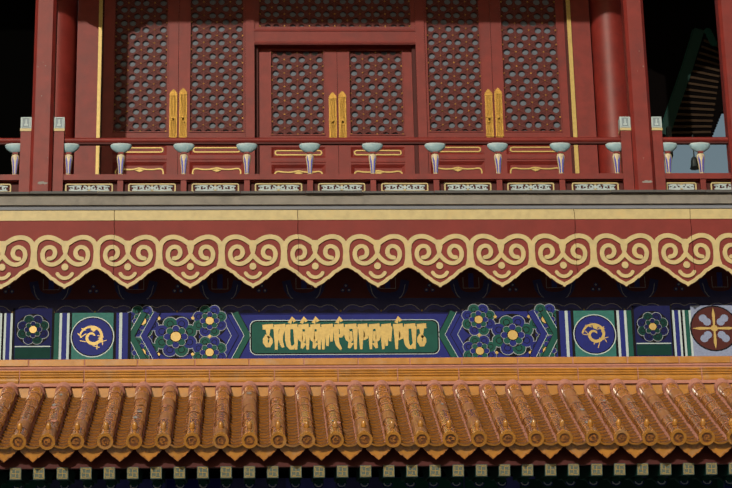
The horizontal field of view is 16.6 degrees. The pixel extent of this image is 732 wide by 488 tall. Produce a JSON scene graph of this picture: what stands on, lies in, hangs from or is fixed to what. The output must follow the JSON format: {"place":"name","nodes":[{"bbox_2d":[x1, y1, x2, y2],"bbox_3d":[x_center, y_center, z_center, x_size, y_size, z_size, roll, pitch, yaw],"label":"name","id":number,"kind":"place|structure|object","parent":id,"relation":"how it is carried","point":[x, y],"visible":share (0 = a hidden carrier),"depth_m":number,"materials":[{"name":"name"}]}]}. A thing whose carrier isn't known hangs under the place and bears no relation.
{"place":"outdoors","nodes":[
{"label":"outdoors","id":0,"kind":"place"},
{"bbox_2d":[0,397,731,487],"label":"roof eaves","id":1,"kind":"object","parent":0,"point":[619,467],"visible":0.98,"depth_m":25.53,"materials":[{"name":"red paint"}]},
{"bbox_2d":[0,378,731,462],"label":"roof tiles","id":2,"kind":"object","parent":1,"relation":"on","point":[352,423],"visible":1,"depth_m":26.04,"materials":[{"name":"orange ceramic"}]},
{"bbox_2d":[0,356,731,400],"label":"roof ridge","id":3,"kind":"structure","parent":1,"relation":"on","point":[236,375],"depth_m":27.60,"materials":[{"name":"orange ceramic"}]},
{"bbox_2d":[0,267,731,359],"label":"painted beam","id":4,"kind":"structure","parent":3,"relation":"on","point":[343,313],"depth_m":27.99,"materials":[{"name":"blue paint"}]},
{"bbox_2d":[0,190,731,210],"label":"balcony slab","id":5,"kind":"structure","parent":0,"point":[365,200],"depth_m":28.11,"materials":[{"name":"grey stone"}]},
{"bbox_2d":[0,0,627,173],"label":"columns","id":6,"kind":"structure","parent":5,"relation":"on","point":[17,26],"depth_m":30.84,"materials":[{"name":"red paint"}]},
{"bbox_2d":[74,0,598,173],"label":"door wall","id":7,"kind":"structure","parent":5,"relation":"on","point":[307,68],"depth_m":30.88,"materials":[{"name":"red paint"}]},
{"bbox_2d":[29,0,655,192],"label":"veranda posts","id":8,"kind":"object","parent":5,"relation":"on","point":[44,85],"visible":0.94,"depth_m":28.65,"materials":[{"name":"red paint"}]},
{"bbox_2d":[643,0,723,169],"bbox_3d":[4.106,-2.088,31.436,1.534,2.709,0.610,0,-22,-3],"label":"building","id":9,"kind":"structure","parent":8,"relation":"attached to","point":[684,74],"depth_m":31.77,"materials":[{"name":"black paint"}]},
{"bbox_2d":[0,117,730,194],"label":"railing","id":10,"kind":"object","parent":5,"relation":"on","point":[14,181],"visible":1,"depth_m":28.42,"materials":[{"name":"red paint"}]},
{"bbox_2d":[0,209,731,289],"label":"valance","id":11,"kind":"object","parent":5,"relation":"attached to","point":[190,249],"visible":1,"depth_m":27.95,"materials":[{"name":"red paint"}]},
{"bbox_2d":[715,0,731,189],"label":"corner post","id":12,"kind":"object","parent":5,"relation":"on","point":[723,9],"depth_m":29.04,"materials":[{"name":"red paint"}]},
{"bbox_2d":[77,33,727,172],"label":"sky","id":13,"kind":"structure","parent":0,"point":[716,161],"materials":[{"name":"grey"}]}
]}

